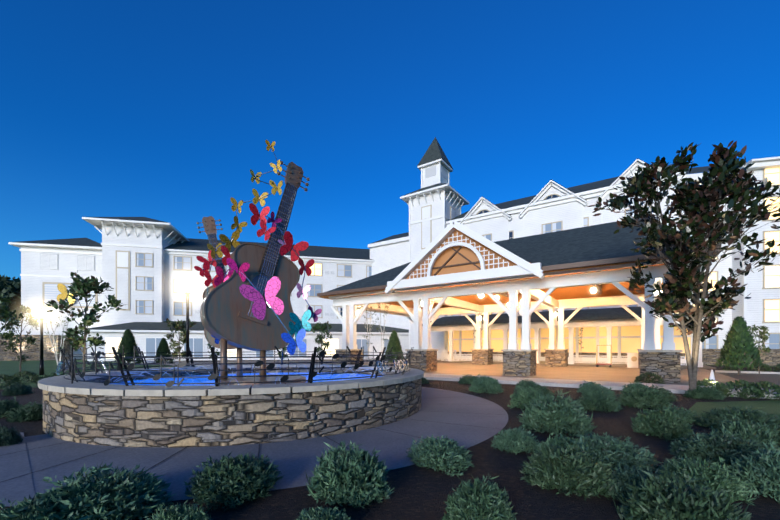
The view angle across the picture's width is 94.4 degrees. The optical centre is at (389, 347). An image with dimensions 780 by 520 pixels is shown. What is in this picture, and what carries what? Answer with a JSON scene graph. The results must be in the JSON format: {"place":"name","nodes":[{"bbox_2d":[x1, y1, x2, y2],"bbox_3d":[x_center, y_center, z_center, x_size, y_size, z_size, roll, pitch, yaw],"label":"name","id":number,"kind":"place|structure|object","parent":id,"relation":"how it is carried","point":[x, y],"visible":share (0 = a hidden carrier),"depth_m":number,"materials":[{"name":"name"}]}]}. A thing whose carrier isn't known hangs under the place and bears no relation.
{"place":"outdoors","nodes":[
{"label":"outdoors","id":0,"kind":"place"},
{"bbox_2d":[0,387,507,505],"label":"path","id":1,"kind":"structure","parent":0,"point":[28,464],"depth_m":5.55,"materials":[{"name":"grey concrete"}]},
{"bbox_2d":[0,360,774,389],"bbox_3d":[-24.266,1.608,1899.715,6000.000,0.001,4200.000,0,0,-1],"label":"ground","id":2,"kind":"structure","parent":0,"point":[9,368],"depth_m":29.22,"materials":[{"name":"green plant"}]},
{"bbox_2d":[0,294,15,356],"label":"small tree","id":3,"kind":"object","parent":2,"relation":"on","point":[7,314],"visible":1,"depth_m":18.94,"materials":[{"name":"green plant"}]},
{"bbox_2d":[0,274,15,319],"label":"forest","id":4,"kind":"object","parent":2,"relation":"on","point":[3,278],"visible":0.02,"depth_m":96.17,"materials":[{"name":"green plant"}]},
{"bbox_2d":[0,302,18,320],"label":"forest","id":5,"kind":"object","parent":2,"relation":"on","point":[10,307],"depth_m":93.96,"materials":[{"name":"green plant"}]},
{"bbox_2d":[0,277,20,320],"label":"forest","id":6,"kind":"object","parent":2,"relation":"on","point":[12,290],"visible":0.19,"depth_m":90.32,"materials":[{"name":"green plant"}]},
{"bbox_2d":[0,304,38,371],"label":"small tree","id":7,"kind":"object","parent":2,"relation":"on","point":[24,310],"visible":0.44,"depth_m":20.62,"materials":[{"name":"green plant"}]},
{"bbox_2d":[7,371,39,383],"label":"shrub","id":8,"kind":"object","parent":2,"relation":"on","point":[32,375],"visible":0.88,"depth_m":16.14,"materials":[{"name":"green plant"}]},
{"bbox_2d":[36,308,46,374],"bbox_3d":[-20.358,-0.352,21.110,0.480,3.920,0.480,0,0,-1],"label":"lamp post","id":9,"kind":"object","parent":2,"relation":"on","point":[41,313],"visible":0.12,"depth_m":21.05,"materials":[{"name":"black metal"}]},
{"bbox_2d":[39,316,71,365],"bbox_3d":[-21.663,-0.268,23.622,1.770,3.759,1.517,0,0,20],"label":"tree","id":10,"kind":"object","parent":2,"relation":"on","point":[64,338],"visible":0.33,"depth_m":23.51,"materials":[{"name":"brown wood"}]},
{"bbox_2d":[45,270,126,372],"bbox_3d":[-16.843,-1.274,19.996,2.581,5.766,3.354,0,0,31],"label":"small tree","id":11,"kind":"object","parent":2,"relation":"on","point":[84,287],"visible":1,"depth_m":19.90,"materials":[{"name":"green plant"}]},
{"bbox_2d":[114,329,141,367],"bbox_3d":[-19.274,0.099,26.608,1.842,3.018,1.820,0,0,-1],"label":"arborvitae","id":12,"kind":"object","parent":2,"relation":"on","point":[127,342],"visible":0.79,"depth_m":26.31,"materials":[{"name":"green plant"}]},
{"bbox_2d":[153,338,173,366],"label":"arborvitae","id":13,"kind":"object","parent":2,"relation":"on","point":[163,346],"visible":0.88,"depth_m":28.41,"materials":[{"name":"green plant"}]},
{"bbox_2d":[164,318,195,362],"bbox_3d":[-13.234,-0.121,22.533,2.012,3.460,1.549,0,0,8],"label":"small tree","id":14,"kind":"object","parent":2,"relation":"on","point":[177,325],"visible":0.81,"depth_m":22.50,"materials":[{"name":"green plant"}]},
{"bbox_2d":[182,280,192,365],"bbox_3d":[-9.664,-0.802,17.247,0.480,4.820,0.480,0,0,-1],"label":"lamp post","id":15,"kind":"object","parent":2,"relation":"on","point":[187,286],"visible":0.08,"depth_m":17.19,"materials":[{"name":"black metal"}]},
{"bbox_2d":[0,217,408,360],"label":"hotel building","id":16,"kind":"structure","parent":2,"relation":"on","point":[143,267],"depth_m":48.58,"materials":[{"name":"white paint"}]},
{"bbox_2d":[57,283,74,304],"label":"butterfly","id":17,"kind":"object","parent":16,"relation":"attached to","point":[62,289],"visible":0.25,"depth_m":47.56,"materials":[{"name":"gold metal"}]},
{"bbox_2d":[207,343,219,356],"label":"small tree","id":18,"kind":"object","parent":2,"relation":"on","point":[209,347],"visible":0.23,"depth_m":25.71,"materials":[{"name":"green plant"}]},
{"bbox_2d":[0,380,779,519],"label":"mulch bed","id":19,"kind":"object","parent":2,"relation":"on","point":[420,493],"visible":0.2,"depth_m":4.11,"materials":[{"name":"brown soil"}]},
{"bbox_2d":[0,374,20,388],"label":"shrub","id":20,"kind":"object","parent":19,"relation":"on","point":[5,379],"visible":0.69,"depth_m":14.14,"materials":[{"name":"green plant"}]},
{"bbox_2d":[0,397,21,417],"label":"juniper","id":21,"kind":"object","parent":19,"relation":"on","point":[6,407],"visible":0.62,"depth_m":8.34,"materials":[{"name":"green plant"}]},
{"bbox_2d":[0,424,24,445],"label":"juniper","id":22,"kind":"object","parent":19,"relation":"on","point":[8,436],"visible":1,"depth_m":5.92,"materials":[{"name":"green plant"}]},
{"bbox_2d":[1,382,33,395],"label":"juniper","id":23,"kind":"object","parent":19,"relation":"on","point":[16,389],"visible":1,"depth_m":12.08,"materials":[{"name":"green plant"}]},
{"bbox_2d":[3,401,42,422],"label":"juniper","id":24,"kind":"object","parent":19,"relation":"on","point":[28,412],"visible":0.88,"depth_m":7.84,"materials":[{"name":"green plant"}]},
{"bbox_2d":[0,493,71,519],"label":"shrub","id":25,"kind":"object","parent":19,"relation":"on","point":[25,514],"visible":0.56,"depth_m":2.96,"materials":[{"name":"green plant"}]},
{"bbox_2d":[36,373,62,385],"bbox_3d":[-14.039,1.314,15.103,1.146,0.592,1.136,0,0,15],"label":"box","id":26,"kind":"object","parent":19,"relation":"on","point":[50,375],"visible":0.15,"depth_m":14.94,"materials":[{"name":"green plant"}]},
{"bbox_2d":[1,460,176,519],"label":"juniper","id":27,"kind":"object","parent":19,"relation":"on","point":[134,491],"visible":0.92,"depth_m":3.29,"materials":[{"name":"green plant"}]},
{"bbox_2d":[151,500,212,519],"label":"shrub","id":28,"kind":"object","parent":19,"relation":"on","point":[179,512],"visible":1,"depth_m":3.06,"materials":[{"name":"green plant"}]},
{"bbox_2d":[38,364,423,447],"bbox_3d":[-3.628,1.138,10.274,9.160,0.940,9.160,0,0,-1],"label":"fountain","id":29,"kind":"object","parent":19,"relation":"on","point":[160,415],"visible":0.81,"depth_m":6.13,"materials":[{"name":"stone"}]},
{"bbox_2d":[197,216,237,348],"bbox_3d":[-5.131,-2.093,11.684,2.092,4.301,0.603,0,0,-14],"label":"guitar","id":30,"kind":"object","parent":29,"relation":"on","point":[210,225],"visible":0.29,"depth_m":11.46,"materials":[{"name":"wood"},{"name":"steel"},{"name":"dark wood"}]},
{"bbox_2d":[58,346,413,386],"bbox_3d":[-3.628,0.351,10.274,8.627,0.774,8.627,0,0,-1],"label":"staff railing","id":31,"kind":"object","parent":29,"relation":"on","point":[95,356],"visible":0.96,"depth_m":6.58,"materials":[{"name":"black metal"}]},
{"bbox_2d":[57,362,62,374],"bbox_3d":[-6.385,0.408,6.994,0.143,0.246,0.024,0,-12,40],"label":"dreammore letter","id":32,"kind":"object","parent":31,"relation":"attached to","point":[60,368],"visible":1,"depth_m":7.01,"materials":[{"name":"silver metal"}]},
{"bbox_2d":[376,361,382,372],"bbox_3d":[-0.212,0.408,7.688,0.024,0.246,0.168,-15,-9,36],"label":"letter","id":33,"kind":"object","parent":31,"relation":"attached to","point":[378,366],"visible":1,"depth_m":7.66,"materials":[{"name":"silver metal"}]},
{"bbox_2d":[383,361,389,371],"bbox_3d":[-0.078,0.408,7.875,0.024,0.246,0.142,-14,-8,33],"label":"letter","id":34,"kind":"object","parent":31,"relation":"attached to","point":[385,365],"visible":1,"depth_m":7.83,"materials":[{"name":"silver metal"}]},
{"bbox_2d":[393,360,399,370],"bbox_3d":[0.157,0.408,8.265,0.024,0.246,0.229,-14,-6,27],"label":"letter","id":35,"kind":"object","parent":31,"relation":"attached to","point":[396,364],"visible":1,"depth_m":8.24,"materials":[{"name":"silver metal"}]},
{"bbox_2d":[220,338,265,378],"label":"support posts","id":36,"kind":"object","parent":29,"relation":"in","point":[223,347],"visible":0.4,"depth_m":10.47,"materials":[{"name":"grey metal"}]},
{"bbox_2d":[110,364,384,385],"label":"fountain jets","id":37,"kind":"object","parent":29,"relation":"in","point":[232,373],"visible":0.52,"depth_m":9.39},
{"bbox_2d":[200,161,309,350],"bbox_3d":[-3.894,-2.890,10.576,2.608,6.006,2.397,0,0,-1],"label":"guitar","id":38,"kind":"object","parent":29,"relation":"on","point":[228,316],"visible":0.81,"depth_m":10.31,"materials":[{"name":"brown metal"}]},
{"bbox_2d":[203,146,313,342],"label":"butterfly wires","id":39,"kind":"object","parent":38,"relation":"attached to","point":[212,260],"visible":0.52,"depth_m":10.29,"materials":[{"name":"silver metal"}]},
{"bbox_2d":[194,140,321,354],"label":"butterflies","id":40,"kind":"object","parent":39,"relation":"attached to","point":[258,299],"visible":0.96,"depth_m":9.95,"materials":[{"name":"multicoloured metal"}]},
{"bbox_2d":[183,452,283,512],"bbox_3d":[-1.714,1.380,4.027,1.067,0.517,1.179,0,0,-20],"label":"juniper","id":41,"kind":"object","parent":19,"relation":"on","point":[247,470],"visible":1,"depth_m":3.82,"materials":[{"name":"green plant"}]},
{"bbox_2d":[296,506,350,519],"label":"juniper","id":42,"kind":"object","parent":19,"relation":"on","point":[318,513],"visible":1,"depth_m":3.14,"materials":[{"name":"green plant"}]},
{"bbox_2d":[305,440,393,507],"bbox_3d":[-0.437,1.322,3.994,1.078,0.642,0.952,0,0,39],"label":"shrub","id":43,"kind":"object","parent":19,"relation":"on","point":[365,470],"visible":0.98,"depth_m":3.77,"materials":[{"name":"green plant"}]},
{"bbox_2d":[422,377,429,383],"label":"juniper","id":44,"kind":"object","parent":19,"relation":"on","point":[424,381],"visible":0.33,"depth_m":15.85,"materials":[{"name":"green plant"}]},
{"bbox_2d":[406,433,474,476],"bbox_3d":[0.724,1.411,4.979,0.920,0.414,1.157,0,0,-13],"label":"shrub","id":45,"kind":"object","parent":19,"relation":"on","point":[430,448],"visible":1,"depth_m":4.83,"materials":[{"name":"green plant"}]},
{"bbox_2d":[457,374,479,383],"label":"juniper","id":46,"kind":"object","parent":19,"relation":"on","point":[468,379],"visible":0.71,"depth_m":15.81,"materials":[{"name":"green plant"}]},
{"bbox_2d":[441,476,516,519],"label":"shrub","id":47,"kind":"object","parent":19,"relation":"on","point":[469,500],"visible":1,"depth_m":3.19,"materials":[{"name":"green plant"}]},
{"bbox_2d":[468,373,503,394],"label":"juniper","id":48,"kind":"object","parent":19,"relation":"on","point":[482,384],"visible":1,"depth_m":12.65,"materials":[{"name":"green plant"}]},
{"bbox_2d":[491,425,539,454],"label":"shrub","id":49,"kind":"object","parent":19,"relation":"on","point":[520,439],"visible":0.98,"depth_m":5.58,"materials":[{"name":"green plant"}]},
{"bbox_2d":[514,378,535,390],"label":"juniper","id":50,"kind":"object","parent":19,"relation":"on","point":[520,383],"visible":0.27,"depth_m":13.04,"materials":[{"name":"green plant"}]},
{"bbox_2d":[507,386,545,408],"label":"juniper","id":51,"kind":"object","parent":19,"relation":"on","point":[522,397],"visible":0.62,"depth_m":9.45,"materials":[{"name":"green plant"}]},
{"bbox_2d":[514,381,553,398],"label":"juniper","id":52,"kind":"object","parent":19,"relation":"on","point":[536,387],"visible":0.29,"depth_m":11.21,"materials":[{"name":"green plant"}]},
{"bbox_2d":[517,389,596,437],"bbox_3d":[3.194,1.226,6.990,1.419,0.859,1.299,0,0,12],"label":"shrub","id":53,"kind":"object","parent":19,"relation":"on","point":[547,413],"visible":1,"depth_m":6.71,"materials":[{"name":"green plant"}]},
{"bbox_2d":[532,432,596,455],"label":"shrub","id":54,"kind":"object","parent":19,"relation":"on","point":[559,440],"visible":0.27,"depth_m":5.19,"materials":[{"name":"green plant"}]},
{"bbox_2d":[519,442,621,500],"bbox_3d":[2.087,1.367,4.257,1.090,0.543,1.066,0,0,30],"label":"shrub","id":55,"kind":"object","parent":19,"relation":"on","point":[573,465],"visible":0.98,"depth_m":4.04,"materials":[{"name":"green plant"}]},
{"bbox_2d":[577,380,597,392],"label":"juniper","id":56,"kind":"object","parent":19,"relation":"on","point":[583,387],"visible":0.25,"depth_m":12.70,"materials":[{"name":"green plant"}]},
{"bbox_2d":[575,390,622,412],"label":"shrub","id":57,"kind":"object","parent":19,"relation":"on","point":[593,401],"visible":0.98,"depth_m":9.15,"materials":[{"name":"green plant"}]},
{"bbox_2d":[581,383,618,397],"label":"juniper","id":58,"kind":"object","parent":19,"relation":"on","point":[599,389],"visible":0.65,"depth_m":11.13,"materials":[{"name":"green plant"}]},
{"bbox_2d":[562,432,662,470],"bbox_3d":[3.036,1.395,5.024,1.296,0.449,1.080,0,0,37],"label":"shrub","id":59,"kind":"object","parent":19,"relation":"on","point":[607,449],"visible":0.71,"depth_m":4.80,"materials":[{"name":"green plant"}]},
{"bbox_2d":[606,463,659,502],"bbox_3d":[2.615,1.421,3.812,0.682,0.420,0.770,0,0,-36],"label":"shrub","id":60,"kind":"object","parent":19,"relation":"on","point":[624,476],"visible":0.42,"depth_m":3.79,"materials":[{"name":"green plant"}]},
{"bbox_2d":[620,381,647,392],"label":"juniper","id":61,"kind":"object","parent":19,"relation":"on","point":[631,387],"visible":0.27,"depth_m":12.60,"materials":[{"name":"green plant"}]},
{"bbox_2d":[617,384,672,409],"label":"shrub","id":62,"kind":"object","parent":19,"relation":"on","point":[645,397],"visible":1,"depth_m":9.50,"materials":[{"name":"green plant"}]},
{"bbox_2d":[633,371,664,383],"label":"shrub","id":63,"kind":"object","parent":19,"relation":"on","point":[641,377],"visible":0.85,"depth_m":15.28,"materials":[{"name":"green plant"}]},
{"bbox_2d":[634,385,677,401],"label":"juniper","id":64,"kind":"object","parent":19,"relation":"on","point":[669,395],"visible":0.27,"depth_m":10.79,"materials":[{"name":"green plant"}]},
{"bbox_2d":[630,407,694,441],"bbox_3d":[5.007,1.331,6.626,0.997,0.629,1.217,0,0,6],"label":"shrub","id":65,"kind":"object","parent":19,"relation":"on","point":[653,422],"visible":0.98,"depth_m":6.44,"materials":[{"name":"green plant"}]},
{"bbox_2d":[661,404,700,423],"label":"juniper","id":66,"kind":"object","parent":19,"relation":"on","point":[690,418],"visible":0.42,"depth_m":7.71,"materials":[{"name":"green plant"}]},
{"bbox_2d":[613,469,751,519],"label":"juniper","id":67,"kind":"object","parent":19,"relation":"on","point":[660,498],"visible":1,"depth_m":3.02,"materials":[{"name":"green plant"}]},
{"bbox_2d":[587,140,779,397],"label":"magnolia","id":68,"kind":"object","parent":19,"relation":"on","point":[695,201],"visible":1,"depth_m":11.08,"materials":[{"name":"green plant"}]},
{"bbox_2d":[683,385,727,399],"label":"juniper","id":69,"kind":"object","parent":19,"relation":"on","point":[706,393],"visible":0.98,"depth_m":11.22,"materials":[{"name":"green plant"}]},
{"bbox_2d":[657,453,756,504],"bbox_3d":[3.410,1.400,4.037,0.830,0.473,0.925,0,0,-8],"label":"shrub","id":70,"kind":"object","parent":19,"relation":"on","point":[717,476],"visible":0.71,"depth_m":3.85,"materials":[{"name":"green plant"}]},
{"bbox_2d":[696,378,731,395],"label":"shrub","id":71,"kind":"object","parent":19,"relation":"on","point":[706,382],"visible":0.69,"depth_m":11.95,"materials":[{"name":"green plant"}]},
{"bbox_2d":[668,430,779,467],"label":"shrub","id":72,"kind":"object","parent":19,"relation":"on","point":[707,446],"visible":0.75,"depth_m":4.89,"materials":[{"name":"green plant"}]},
{"bbox_2d":[686,400,779,418],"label":"grass patch","id":73,"kind":"object","parent":19,"relation":"on","point":[772,407],"visible":0.5,"depth_m":9.81,"materials":[{"name":"green plant"}]},
{"bbox_2d":[695,404,779,435],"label":"shrub","id":74,"kind":"object","parent":19,"relation":"on","point":[711,417],"visible":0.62,"depth_m":6.94,"materials":[{"name":"green plant"}]},
{"bbox_2d":[704,413,779,450],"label":"shrub","id":75,"kind":"object","parent":19,"relation":"on","point":[737,428],"visible":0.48,"depth_m":5.35,"materials":[{"name":"green plant"}]},
{"bbox_2d":[720,379,763,398],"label":"shrub","id":76,"kind":"object","parent":19,"relation":"on","point":[731,385],"visible":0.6,"depth_m":11.53,"materials":[{"name":"green plant"}]},
{"bbox_2d":[723,441,779,503],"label":"shrub","id":77,"kind":"object","parent":19,"relation":"on","point":[761,470],"visible":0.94,"depth_m":3.93,"materials":[{"name":"green plant"}]},
{"bbox_2d":[739,381,779,400],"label":"shrub","id":78,"kind":"object","parent":19,"relation":"on","point":[768,384],"visible":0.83,"depth_m":11.14,"materials":[{"name":"green plant"}]},
{"bbox_2d":[368,137,684,358],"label":"hotel building","id":79,"kind":"structure","parent":2,"relation":"on","point":[436,202],"depth_m":44.35,"materials":[{"name":"white paint"}]},
{"bbox_2d":[685,156,779,365],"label":"hotel wing","id":80,"kind":"structure","parent":2,"relation":"on","point":[760,307],"depth_m":32.04,"materials":[{"name":"white paint"}]},
{"bbox_2d":[0,0,779,320],"label":"sky","id":81,"kind":"structure","parent":0,"point":[162,110],"materials":[{"name":"blue"}]},
{"bbox_2d":[126,359,779,398],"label":"driveway","id":82,"kind":"structure","parent":0,"point":[615,378],"depth_m":20.58,"materials":[{"name":"concrete"}]},
{"bbox_2d":[278,344,288,358],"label":"small tree","id":83,"kind":"object","parent":82,"relation":"on","point":[285,348],"visible":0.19,"depth_m":27.59,"materials":[{"name":"green plant"}]},
{"bbox_2d":[311,321,332,361],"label":"small tree","id":84,"kind":"object","parent":82,"relation":"on","point":[319,339],"visible":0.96,"depth_m":24.66,"materials":[{"name":"green plant"}]},
{"bbox_2d":[362,307,375,364],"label":"tree","id":85,"kind":"object","parent":82,"relation":"on","point":[367,330],"visible":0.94,"depth_m":29.82,"materials":[{"name":"green plant"}]},
{"bbox_2d":[374,302,390,364],"bbox_3d":[-0.592,-1.251,26.799,0.811,5.720,1.675,0,0,45],"label":"tree","id":86,"kind":"object","parent":82,"relation":"on","point":[379,305],"visible":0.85,"depth_m":26.79,"materials":[{"name":"green plant"}]},
{"bbox_2d":[385,330,403,362],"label":"arborvitae","id":87,"kind":"object","parent":82,"relation":"on","point":[394,342],"visible":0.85,"depth_m":28.55,"materials":[{"name":"green plant"}]},
{"bbox_2d":[317,218,720,382],"bbox_3d":[7.975,-3.242,27.295,23.400,9.700,15.240,0,0,34],"label":"porte cochere","id":88,"kind":"object","parent":82,"relation":"on","point":[453,267],"visible":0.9,"depth_m":21.90,"materials":[{"name":"wood"}]},
{"bbox_2d":[356,282,661,318],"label":"ceiling lights","id":89,"kind":"object","parent":88,"relation":"attached to","point":[593,290],"depth_m":24.64,"materials":[{"name":"white"}]},
{"bbox_2d":[422,306,718,368],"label":"facade","id":90,"kind":"structure","parent":82,"relation":"on","point":[619,330],"depth_m":35.78,"materials":[{"name":"white"}]},
{"bbox_2d":[441,350,458,360],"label":"chairs","id":91,"kind":"object","parent":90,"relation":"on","point":[446,355],"visible":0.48,"depth_m":39.84,"materials":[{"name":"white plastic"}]},
{"bbox_2d":[579,327,583,348],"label":"birch","id":92,"kind":"object","parent":82,"relation":"on","point":[581,330],"visible":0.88,"depth_m":36.43,"materials":[{"name":"plant"}]},
{"bbox_2d":[596,345,611,366],"bbox_3d":[17.551,0.699,29.629,1.100,1.819,0.600,0,0,34],"label":"luggage cart","id":93,"kind":"object","parent":82,"relation":"on","point":[598,364],"visible":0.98,"depth_m":29.64,"materials":[{"name":"gold metal"}]},
{"bbox_2d":[627,353,637,367],"bbox_3d":[19.349,0.998,28.628,1.000,1.180,0.730,0,0,34],"label":"valet podium","id":94,"kind":"object","parent":82,"relation":"on","point":[632,360],"visible":0.9,"depth_m":28.45,"materials":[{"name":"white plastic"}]},
{"bbox_2d":[709,370,715,386],"bbox_3d":[12.154,1.218,13.627,0.400,0.780,0.400,0,0,-1],"label":"fountain","id":95,"kind":"object","parent":82,"relation":"on","point":[712,375],"visible":0.27,"depth_m":13.58,"materials":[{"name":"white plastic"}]},
{"bbox_2d":[722,363,742,370],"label":"shrub","id":96,"kind":"object","parent":82,"relation":"on","point":[728,368],"visible":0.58,"depth_m":23.60,"materials":[{"name":"green plant"}]},
{"bbox_2d":[716,316,763,374],"bbox_3d":[20.405,-0.128,21.118,2.093,3.471,2.118,0,0,29],"label":"arborvitae","id":97,"kind":"object","parent":82,"relation":"on","point":[737,334],"visible":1,"depth_m":20.79,"materials":[{"name":"green plant"}]},
{"bbox_2d":[747,362,771,370],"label":"shrub","id":98,"kind":"object","parent":82,"relation":"on","point":[767,367],"visible":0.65,"depth_m":22.77,"materials":[{"name":"green plant"}]},
{"bbox_2d":[749,324,770,373],"bbox_3d":[22.037,0.086,21.638,1.235,3.044,1.379,0,0,30],"label":"small tree","id":99,"kind":"object","parent":82,"relation":"on","point":[762,335],"visible":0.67,"depth_m":21.56,"materials":[{"name":"green plant"}]},
{"bbox_2d":[773,363,779,370],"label":"shrub","id":100,"kind":"object","parent":82,"relation":"on","point":[777,367],"visible":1,"depth_m":22.42,"materials":[{"name":"green plant"}]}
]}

